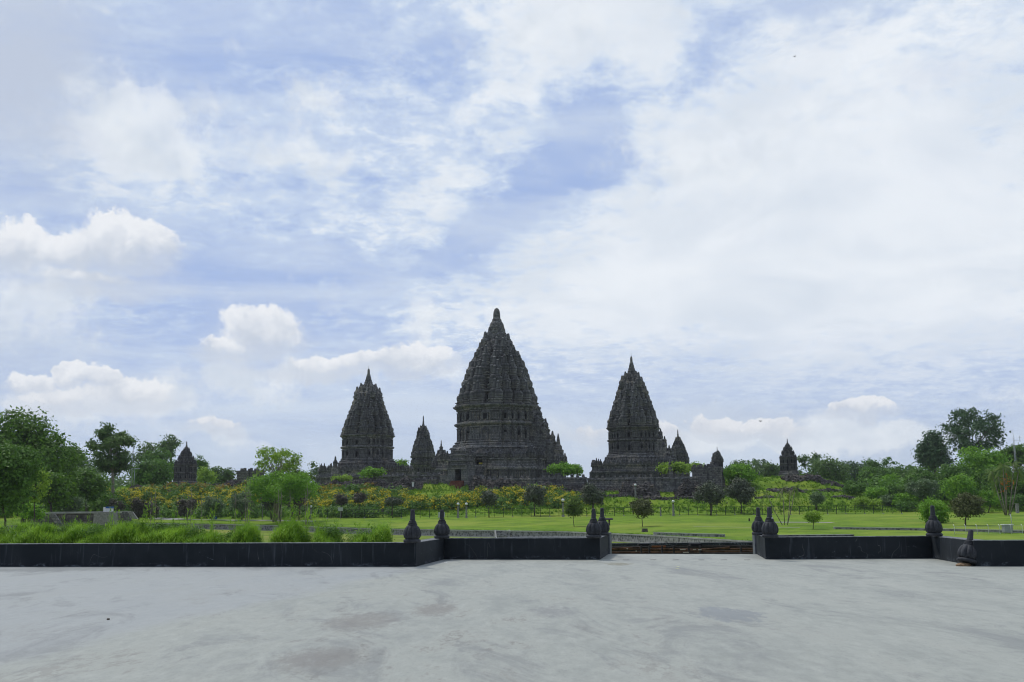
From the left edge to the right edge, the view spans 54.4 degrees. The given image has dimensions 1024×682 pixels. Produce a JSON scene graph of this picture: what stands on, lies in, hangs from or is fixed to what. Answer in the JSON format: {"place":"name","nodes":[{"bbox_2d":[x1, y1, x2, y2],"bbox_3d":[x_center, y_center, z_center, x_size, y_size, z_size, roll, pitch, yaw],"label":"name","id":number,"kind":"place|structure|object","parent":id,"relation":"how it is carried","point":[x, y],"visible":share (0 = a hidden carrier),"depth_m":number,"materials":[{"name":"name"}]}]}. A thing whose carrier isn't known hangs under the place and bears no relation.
{"place":"outdoors","nodes":[
{"label":"outdoors","id":0,"kind":"place"},
{"bbox_2d":[195,529,628,542],"bbox_3d":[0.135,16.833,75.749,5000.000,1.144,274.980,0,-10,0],"label":"ground","id":1,"kind":"structure","parent":0,"point":[397,538],"depth_m":159.23,"materials":[{"name":"green plant"}]},
{"bbox_2d":[0,439,52,530],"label":"tree","id":2,"kind":"object","parent":1,"relation":"on","point":[20,468],"visible":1,"depth_m":127.78,"materials":[{"name":"green plant"}]},
{"bbox_2d":[14,501,47,521],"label":"bush","id":3,"kind":"object","parent":1,"relation":"on","point":[29,512],"visible":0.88,"depth_m":162.01,"materials":[{"name":"green plant"}]},
{"bbox_2d":[28,459,53,522],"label":"tree","id":4,"kind":"object","parent":1,"relation":"on","point":[42,487],"visible":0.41,"depth_m":138.46,"materials":[{"name":"green plant"}]},
{"bbox_2d":[29,470,79,511],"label":"tree","id":5,"kind":"object","parent":1,"relation":"on","point":[62,493],"visible":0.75,"depth_m":186.95,"materials":[{"name":"green plant"}]},
{"bbox_2d":[6,523,751,542],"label":"retaining wall","id":6,"kind":"structure","parent":1,"relation":"on","point":[633,538],"depth_m":150.93,"materials":[{"name":"stone"}]},
{"bbox_2d":[612,542,752,553],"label":"stone steps","id":7,"kind":"object","parent":1,"relation":"on","point":[693,548],"visible":0.69,"depth_m":43.86,"materials":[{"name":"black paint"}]},
{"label":"planting bed","id":8,"kind":"structure","parent":1,"relation":"on","visible":0},
{"bbox_2d":[0,512,59,542],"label":"feathery shrub","id":9,"kind":"object","parent":8,"relation":"on","point":[6,534],"visible":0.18,"depth_m":32.79,"materials":[{"name":"green plant"}]},
{"bbox_2d":[6,512,117,542],"bbox_3d":[-14.150,6.436,32.229,4.386,2.090,3.522,0,-10,0],"label":"feathery shrub","id":10,"kind":"object","parent":8,"relation":"on","point":[46,533],"visible":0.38,"depth_m":31.61,"materials":[{"name":"green plant"}]},
{"bbox_2d":[73,501,185,542],"bbox_3d":[-11.761,6.167,31.307,3.545,2.276,3.404,0,-10,0],"label":"feathery shrub","id":11,"kind":"object","parent":8,"relation":"on","point":[134,532],"visible":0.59,"depth_m":30.61,"materials":[{"name":"green plant"}]},
{"bbox_2d":[160,502,224,542],"bbox_3d":[-9.911,6.166,31.285,1.824,2.242,3.782,0,-10,0],"label":"feathery shrub","id":12,"kind":"object","parent":8,"relation":"on","point":[189,535],"visible":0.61,"depth_m":30.87,"materials":[{"name":"green plant"}]},
{"bbox_2d":[212,504,265,542],"bbox_3d":[-8.503,6.181,31.225,1.494,2.169,3.097,0,-10,0],"label":"feathery shrub","id":13,"kind":"object","parent":8,"relation":"on","point":[247,533],"visible":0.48,"depth_m":30.75,"materials":[{"name":"green plant"}]},
{"bbox_2d":[268,500,317,542],"bbox_3d":[-6.641,5.934,30.255,1.686,2.308,3.142,0,-10,0],"label":"feathery shrub","id":14,"kind":"object","parent":8,"relation":"on","point":[292,530],"visible":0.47,"depth_m":29.84,"materials":[{"name":"green plant"}]},
{"bbox_2d":[310,505,346,541],"bbox_3d":[-5.554,5.981,30.115,1.332,2.151,3.285,0,-10,0],"label":"feathery shrub","id":15,"kind":"object","parent":8,"relation":"on","point":[328,534],"visible":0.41,"depth_m":30.08,"materials":[{"name":"green plant"}]},
{"bbox_2d":[344,521,370,541],"bbox_3d":[-4.681,6.193,30.109,1.185,1.718,3.203,0,-10,0],"label":"feathery shrub","id":16,"kind":"object","parent":8,"relation":"on","point":[360,537],"visible":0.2,"depth_m":29.86,"materials":[{"name":"green plant"}]},
{"bbox_2d":[354,515,396,541],"bbox_3d":[-4.128,6.136,30.166,1.361,1.842,3.175,0,-10,0],"label":"feathery shrub","id":17,"kind":"object","parent":8,"relation":"on","point":[380,533],"visible":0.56,"depth_m":29.72,"materials":[{"name":"green plant"}]},
{"bbox_2d":[0,554,1023,681],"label":"floor","id":18,"kind":"structure","parent":0,"point":[692,618],"depth_m":14.16,"materials":[{"name":"concrete"}]},
{"bbox_2d":[0,532,611,566],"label":"parapet wall","id":19,"kind":"structure","parent":18,"relation":"on","point":[342,554],"depth_m":29.02,"materials":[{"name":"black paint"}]},
{"bbox_2d":[403,510,420,542],"bbox_3d":[-2.776,5.161,27.757,0.499,0.912,0.486,0,-10,0],"label":"stone finial","id":20,"kind":"object","parent":19,"relation":"on","point":[412,532],"visible":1,"depth_m":27.57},
{"bbox_2d":[434,510,449,538],"bbox_3d":[-2.213,5.785,31.459,0.491,0.895,0.504,-3,-10,15],"label":"stone finial","id":21,"kind":"object","parent":19,"relation":"on","point":[441,529],"visible":1,"depth_m":31.27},
{"bbox_2d":[586,508,601,537],"bbox_3d":[2.531,5.647,30.868,0.490,0.898,0.476,-6,-11,31],"label":"stone finial","id":22,"kind":"object","parent":19,"relation":"on","point":[593,529],"visible":1,"depth_m":30.69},
{"bbox_2d":[752,535,1023,565],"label":"parapet wall","id":23,"kind":"structure","parent":18,"relation":"on","point":[998,552],"depth_m":30.11,"materials":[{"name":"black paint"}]},
{"bbox_2d":[751,507,763,534],"bbox_3d":[8.036,5.870,32.450,0.474,0.893,0.487,4,-11,-28],"label":"stone finial","id":24,"kind":"object","parent":23,"relation":"on","point":[757,524],"visible":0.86,"depth_m":32.31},
{"bbox_2d":[761,507,778,537],"bbox_3d":[7.702,5.419,29.765,0.509,0.900,0.496,2,-10,-12],"label":"stone finial","id":25,"kind":"object","parent":23,"relation":"on","point":[769,529],"visible":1,"depth_m":29.59,"materials":[{"name":"black stone"}]},
{"bbox_2d":[925,505,942,536],"bbox_3d":[12.559,5.362,29.683,0.480,0.910,0.493,0,-10,3],"label":"stone finial","id":26,"kind":"object","parent":23,"relation":"on","point":[933,526],"visible":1,"depth_m":29.53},
{"bbox_2d":[956,529,976,564],"bbox_3d":[12.098,5.434,26.357,0.539,0.892,0.525,14,-16,2],"label":"stone finial","id":27,"kind":"object","parent":18,"relation":"on","point":[966,552],"visible":0.98,"depth_m":26.16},
{"bbox_2d":[0,474,1023,540],"bbox_3d":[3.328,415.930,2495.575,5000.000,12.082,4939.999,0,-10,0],"label":"ground","id":28,"kind":"structure","parent":0,"point":[730,525],"depth_m":190.24,"materials":[{"name":"green plant"}]},
{"bbox_2d":[0,405,94,523],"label":"tree","id":29,"kind":"object","parent":28,"relation":"on","point":[24,435],"visible":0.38,"depth_m":201.67,"materials":[{"name":"green plant"}]},
{"bbox_2d":[0,483,126,517],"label":"woodland","id":30,"kind":"object","parent":28,"relation":"on","point":[92,506],"visible":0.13,"depth_m":230.83,"materials":[{"name":"green plant"}]},
{"bbox_2d":[27,511,137,526],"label":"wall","id":31,"kind":"structure","parent":28,"relation":"on","point":[101,517],"depth_m":184.10,"materials":[{"name":"stone"}]},
{"bbox_2d":[65,466,114,511],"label":"tree","id":32,"kind":"object","parent":28,"relation":"on","point":[92,488],"visible":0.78,"depth_m":218.32,"materials":[{"name":"green plant"}]},
{"bbox_2d":[84,421,140,495],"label":"tree","id":33,"kind":"object","parent":28,"relation":"on","point":[112,447],"visible":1,"depth_m":237.35,"materials":[{"name":"green plant"}]},
{"bbox_2d":[123,441,162,484],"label":"tree","id":34,"kind":"object","parent":28,"relation":"on","point":[140,454],"visible":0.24,"depth_m":380.93,"materials":[{"name":"green plant"}]},
{"bbox_2d":[65,462,234,487],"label":"woodland","id":35,"kind":"object","parent":28,"relation":"on","point":[119,481],"visible":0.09,"depth_m":416.33,"materials":[{"name":"green plant"}]},
{"bbox_2d":[129,455,173,485],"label":"tree","id":36,"kind":"object","parent":28,"relation":"on","point":[156,472],"visible":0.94,"depth_m":280.64,"materials":[{"name":"green plant"}]},
{"bbox_2d":[139,446,175,484],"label":"tree","id":37,"kind":"object","parent":28,"relation":"on","point":[163,454],"visible":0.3,"depth_m":371.84,"materials":[{"name":"green plant"}]},
{"bbox_2d":[155,434,183,483],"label":"tree","id":38,"kind":"object","parent":28,"relation":"on","point":[171,443],"visible":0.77,"depth_m":382.27,"materials":[{"name":"green plant"}]},
{"bbox_2d":[101,484,264,512],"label":"flower bank","id":39,"kind":"structure","parent":28,"relation":"on","point":[145,494],"depth_m":244.49,"materials":[{"name":"green plant"}]},
{"bbox_2d":[173,441,197,485],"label":"stone temple","id":40,"kind":"structure","parent":28,"relation":"on","point":[185,467],"depth_m":268.15,"materials":[{"name":"stone"}]},
{"bbox_2d":[174,497,199,517],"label":"bush","id":41,"kind":"object","parent":28,"relation":"on","point":[182,505],"visible":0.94,"depth_m":220.48,"materials":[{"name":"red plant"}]},
{"bbox_2d":[140,480,250,494],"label":"flower bank","id":42,"kind":"structure","parent":28,"relation":"on","point":[198,485],"depth_m":260.58,"materials":[{"name":"green plant"}]},
{"bbox_2d":[196,466,217,483],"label":"tree","id":43,"kind":"object","parent":28,"relation":"on","point":[206,475],"visible":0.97,"depth_m":316.49,"materials":[{"name":"green plant"}]},
{"bbox_2d":[199,494,225,518],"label":"bush","id":44,"kind":"object","parent":28,"relation":"on","point":[211,502],"visible":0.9,"depth_m":218.38,"materials":[{"name":"green plant"}]},
{"bbox_2d":[206,466,236,483],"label":"tree","id":45,"kind":"object","parent":28,"relation":"on","point":[224,474],"visible":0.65,"depth_m":355.20,"materials":[{"name":"green plant"}]},
{"bbox_2d":[225,491,254,519],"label":"bush","id":46,"kind":"object","parent":28,"relation":"on","point":[241,504],"visible":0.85,"depth_m":216.83,"materials":[{"name":"green plant"}]},
{"bbox_2d":[236,468,264,483],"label":"ruined shrine","id":47,"kind":"object","parent":28,"relation":"on","point":[243,473],"visible":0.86,"depth_m":286.11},
{"bbox_2d":[102,502,407,518],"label":"flower bank","id":48,"kind":"structure","parent":28,"relation":"on","point":[226,511],"depth_m":225.08,"materials":[{"name":"green plant"}]},
{"bbox_2d":[254,445,302,521],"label":"tree","id":49,"kind":"object","parent":28,"relation":"on","point":[276,458],"visible":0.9,"depth_m":209.88,"materials":[{"name":"green plant"}]},
{"bbox_2d":[241,468,320,521],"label":"tree","id":50,"kind":"object","parent":28,"relation":"on","point":[289,484],"visible":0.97,"depth_m":201.61,"materials":[{"name":"green plant"}]},
{"bbox_2d":[301,481,413,510],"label":"flower bank","id":51,"kind":"structure","parent":28,"relation":"on","point":[325,498],"depth_m":241.13,"materials":[{"name":"green plant"}]},
{"bbox_2d":[315,369,414,483],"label":"stone temple","id":52,"kind":"structure","parent":28,"relation":"on","point":[367,434],"depth_m":307.56,"materials":[{"name":"stone"}]},
{"bbox_2d":[318,476,423,491],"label":"rubble","id":53,"kind":"object","parent":28,"relation":"on","point":[406,482],"visible":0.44,"depth_m":261.51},
{"bbox_2d":[357,466,387,479],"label":"tree","id":54,"kind":"object","parent":28,"relation":"on","point":[370,471],"visible":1,"depth_m":264.18,"materials":[{"name":"green plant"}]},
{"bbox_2d":[319,471,447,483],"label":"stone wall","id":55,"kind":"structure","parent":28,"relation":"on","point":[388,478],"depth_m":277.60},
{"bbox_2d":[410,416,434,474],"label":"stone temple","id":56,"kind":"structure","parent":28,"relation":"on","point":[422,456],"depth_m":348.29,"materials":[{"name":"stone"}]},
{"bbox_2d":[439,441,491,488],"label":"stone gate","id":57,"kind":"structure","parent":28,"relation":"on","point":[461,467],"depth_m":265.94,"materials":[{"name":"grey stone"}]},
{"bbox_2d":[401,484,542,510],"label":"flower bank","id":58,"kind":"structure","parent":28,"relation":"on","point":[446,502],"depth_m":238.32,"materials":[{"name":"green plant"}]},
{"bbox_2d":[479,489,499,517],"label":"tree","id":59,"kind":"object","parent":28,"relation":"on","point":[489,497],"visible":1,"depth_m":217.17,"materials":[{"name":"green plant"}]},
{"bbox_2d":[434,308,566,478],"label":"stone temple","id":60,"kind":"structure","parent":28,"relation":"on","point":[502,427],"depth_m":291.20,"materials":[{"name":"grey stone"}]},
{"bbox_2d":[470,451,488,476],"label":"doorway","id":61,"kind":"structure","parent":60,"relation":"in","point":[479,468],"depth_m":281.63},
{"bbox_2d":[468,475,585,491],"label":"rubble","id":62,"kind":"object","parent":28,"relation":"on","point":[477,481],"visible":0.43,"depth_m":258.71,"materials":[{"name":"stone"}]},
{"bbox_2d":[484,474,586,486],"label":"stone wall","id":63,"kind":"structure","parent":28,"relation":"on","point":[555,480],"depth_m":261.65,"materials":[{"name":"stone"}]},
{"bbox_2d":[522,483,549,515],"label":"tree","id":64,"kind":"object","parent":28,"relation":"on","point":[533,493],"visible":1,"depth_m":223.43,"materials":[{"name":"green plant"}]},
{"bbox_2d":[54,473,1023,517],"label":"rough grass","id":65,"kind":"structure","parent":28,"relation":"on","point":[841,509],"depth_m":235.48,"materials":[{"name":"plant"}]},
{"bbox_2d":[543,461,582,476],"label":"tree","id":66,"kind":"object","parent":28,"relation":"on","point":[566,468],"visible":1,"depth_m":261.61,"materials":[{"name":"green plant"}]},
{"bbox_2d":[534,482,600,507],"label":"flower bank","id":67,"kind":"structure","parent":28,"relation":"on","point":[555,495],"depth_m":239.47,"materials":[{"name":"green plant"}]},
{"bbox_2d":[561,494,585,523],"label":"tree","id":68,"kind":"object","parent":28,"relation":"on","point":[572,509],"visible":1,"depth_m":166.21,"materials":[{"name":"green plant"}]},
{"bbox_2d":[580,483,606,508],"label":"tree","id":69,"kind":"object","parent":28,"relation":"on","point":[590,494],"visible":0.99,"depth_m":217.21,"materials":[{"name":"green plant"}]},
{"bbox_2d":[289,505,902,518],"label":"metal fence","id":70,"kind":"object","parent":28,"relation":"on","point":[614,511],"visible":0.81,"depth_m":220.75,"materials":[{"name":"metal"}]},
{"bbox_2d":[589,356,678,477],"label":"stone temple","id":71,"kind":"structure","parent":28,"relation":"on","point":[637,444],"depth_m":280.93,"materials":[{"name":"stone"}]},
{"bbox_2d":[573,486,695,499],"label":"rubble","id":72,"kind":"object","parent":28,"relation":"on","point":[614,489],"visible":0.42,"depth_m":242.64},
{"bbox_2d":[619,481,659,496],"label":"rubble","id":73,"kind":"object","parent":28,"relation":"on","point":[647,489],"visible":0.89,"depth_m":248.35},
{"bbox_2d":[627,497,656,526],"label":"tree","id":74,"kind":"object","parent":28,"relation":"on","point":[639,507],"visible":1,"depth_m":154.15,"materials":[{"name":"green plant"}]},
{"bbox_2d":[587,474,697,491],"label":"stone wall","id":75,"kind":"structure","parent":28,"relation":"on","point":[663,483],"depth_m":254.06,"materials":[{"name":"stone"}]},
{"bbox_2d":[655,461,690,476],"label":"tree","id":76,"kind":"object","parent":28,"relation":"on","point":[678,466],"visible":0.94,"depth_m":254.49,"materials":[{"name":"green plant"}]},
{"bbox_2d":[671,430,689,476],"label":"stone temple","id":77,"kind":"structure","parent":28,"relation":"on","point":[680,451],"depth_m":326.18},
{"bbox_2d":[673,479,701,495],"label":"rubble","id":78,"kind":"object","parent":28,"relation":"on","point":[687,487],"visible":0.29,"depth_m":247.06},
{"bbox_2d":[653,532,724,536],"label":"stone edging","id":79,"kind":"object","parent":28,"relation":"on","point":[692,534],"visible":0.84,"depth_m":118.09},
{"bbox_2d":[691,464,722,489],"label":"ruined shrine","id":80,"kind":"object","parent":28,"relation":"on","point":[709,472],"visible":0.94,"depth_m":253.09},
{"bbox_2d":[692,479,728,514],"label":"tree","id":81,"kind":"object","parent":28,"relation":"on","point":[710,494],"visible":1,"depth_m":218.62,"materials":[{"name":"green plant"}]},
{"bbox_2d":[721,476,756,513],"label":"tree","id":82,"kind":"object","parent":28,"relation":"on","point":[741,490],"visible":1,"depth_m":223.96,"materials":[{"name":"green plant"}]},
{"bbox_2d":[723,463,760,483],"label":"tree","id":83,"kind":"object","parent":28,"relation":"on","point":[744,471],"visible":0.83,"depth_m":258.03,"materials":[{"name":"green plant"}]},
{"bbox_2d":[760,461,779,476],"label":"tree","id":84,"kind":"object","parent":28,"relation":"on","point":[768,468],"visible":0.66,"depth_m":385.09,"materials":[{"name":"green plant"}]},
{"bbox_2d":[758,485,800,524],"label":"tree","id":85,"kind":"object","parent":28,"relation":"on","point":[795,490],"visible":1,"depth_m":149.89,"materials":[{"name":"green plant"}]},
{"bbox_2d":[778,439,799,476],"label":"stone temple","id":86,"kind":"structure","parent":28,"relation":"on","point":[788,461],"depth_m":270.49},
{"bbox_2d":[754,486,855,499],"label":"rubble","id":87,"kind":"object","parent":28,"relation":"on","point":[775,489],"visible":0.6,"depth_m":249.70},
{"bbox_2d":[797,452,824,474],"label":"tree","id":88,"kind":"object","parent":28,"relation":"on","point":[804,458],"visible":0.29,"depth_m":358.96,"materials":[{"name":"green plant"}]},
{"bbox_2d":[780,473,843,487],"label":"rubble","id":89,"kind":"object","parent":28,"relation":"on","point":[807,476],"visible":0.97,"depth_m":260.85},
{"bbox_2d":[804,453,857,483],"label":"tree","id":90,"kind":"object","parent":28,"relation":"on","point":[829,470],"visible":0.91,"depth_m":333.85,"materials":[{"name":"green plant"}]},
{"bbox_2d":[838,478,869,494],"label":"shrub","id":91,"kind":"object","parent":28,"relation":"on","point":[850,486],"visible":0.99,"depth_m":248.66,"materials":[{"name":"green plant"}]},
{"bbox_2d":[841,459,869,483],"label":"tree","id":92,"kind":"object","parent":28,"relation":"on","point":[855,465],"visible":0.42,"depth_m":384.47,"materials":[{"name":"green plant"}]},
{"bbox_2d":[851,494,881,508],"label":"shrub","id":93,"kind":"object","parent":28,"relation":"on","point":[862,501],"visible":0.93,"depth_m":230.68,"materials":[{"name":"green plant"}]},
{"bbox_2d":[852,466,895,486],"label":"tree","id":94,"kind":"object","parent":28,"relation":"on","point":[864,474],"visible":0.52,"depth_m":339.75,"materials":[{"name":"green plant"}]},
{"bbox_2d":[858,457,897,471],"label":"tree","id":95,"kind":"object","parent":28,"relation":"on","point":[871,462],"visible":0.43,"depth_m":370.67,"materials":[{"name":"green plant"}]},
{"bbox_2d":[903,478,940,501],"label":"bush","id":96,"kind":"object","parent":28,"relation":"on","point":[922,488],"visible":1,"depth_m":231.80,"materials":[{"name":"green plant"}]},
{"bbox_2d":[902,465,942,500],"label":"tree","id":97,"kind":"object","parent":28,"relation":"on","point":[920,474],"visible":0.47,"depth_m":245.90,"materials":[{"name":"green plant"}]},
{"bbox_2d":[833,527,1023,532],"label":"stone edging","id":98,"kind":"object","parent":28,"relation":"on","point":[917,529],"visible":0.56,"depth_m":126.55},
{"bbox_2d":[910,426,957,477],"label":"tree","id":99,"kind":"object","parent":28,"relation":"on","point":[932,452],"visible":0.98,"depth_m":296.36,"materials":[{"name":"green plant"}]},
{"bbox_2d":[915,495,953,522],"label":"bush","id":100,"kind":"object","parent":28,"relation":"on","point":[941,511],"visible":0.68,"depth_m":151.04,"materials":[{"name":"green plant"}]},
{"bbox_2d":[863,473,1013,501],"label":"woodland","id":101,"kind":"object","parent":28,"relation":"on","point":[875,483],"visible":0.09,"depth_m":261.60,"materials":[{"name":"green plant"}]},
{"bbox_2d":[933,462,976,500],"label":"tree","id":102,"kind":"object","parent":28,"relation":"on","point":[950,470],"visible":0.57,"depth_m":245.79,"materials":[{"name":"green plant"}]},
{"bbox_2d":[937,471,978,500],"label":"tree","id":103,"kind":"object","parent":28,"relation":"on","point":[955,485],"visible":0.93,"depth_m":224.23,"materials":[{"name":"green plant"}]},
{"bbox_2d":[948,489,988,525],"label":"tree","id":104,"kind":"object","parent":28,"relation":"on","point":[965,504],"visible":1,"depth_m":140.88,"materials":[{"name":"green plant"}]},
{"bbox_2d":[936,407,1010,456],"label":"tree","id":105,"kind":"object","parent":28,"relation":"on","point":[960,432],"visible":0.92,"depth_m":307.37,"materials":[{"name":"green plant"}]},
{"bbox_2d":[954,444,1012,487],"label":"tree","id":106,"kind":"object","parent":28,"relation":"on","point":[979,460],"visible":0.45,"depth_m":250.41,"materials":[{"name":"green plant"}]},
{"bbox_2d":[972,488,1003,511],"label":"bush","id":107,"kind":"object","parent":28,"relation":"on","point":[990,499],"visible":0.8,"depth_m":222.20,"materials":[{"name":"green plant"}]},
{"bbox_2d":[974,464,1019,505],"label":"tree","id":108,"kind":"object","parent":28,"relation":"on","point":[984,484],"visible":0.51,"depth_m":235.72,"materials":[{"name":"green plant"}]},
{"bbox_2d":[982,460,1023,514],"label":"palm clump","id":109,"kind":"object","parent":28,"relation":"on","point":[1005,469],"visible":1,"depth_m":193.09,"materials":[{"name":"green plant"}]},
{"bbox_2d":[998,444,1023,470],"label":"tree","id":110,"kind":"object","parent":28,"relation":"on","point":[1019,454],"visible":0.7,"depth_m":324.83,"materials":[{"name":"green plant"}]},
{"bbox_2d":[0,0,1023,486],"label":"sky","id":111,"kind":"structure","parent":0,"point":[217,217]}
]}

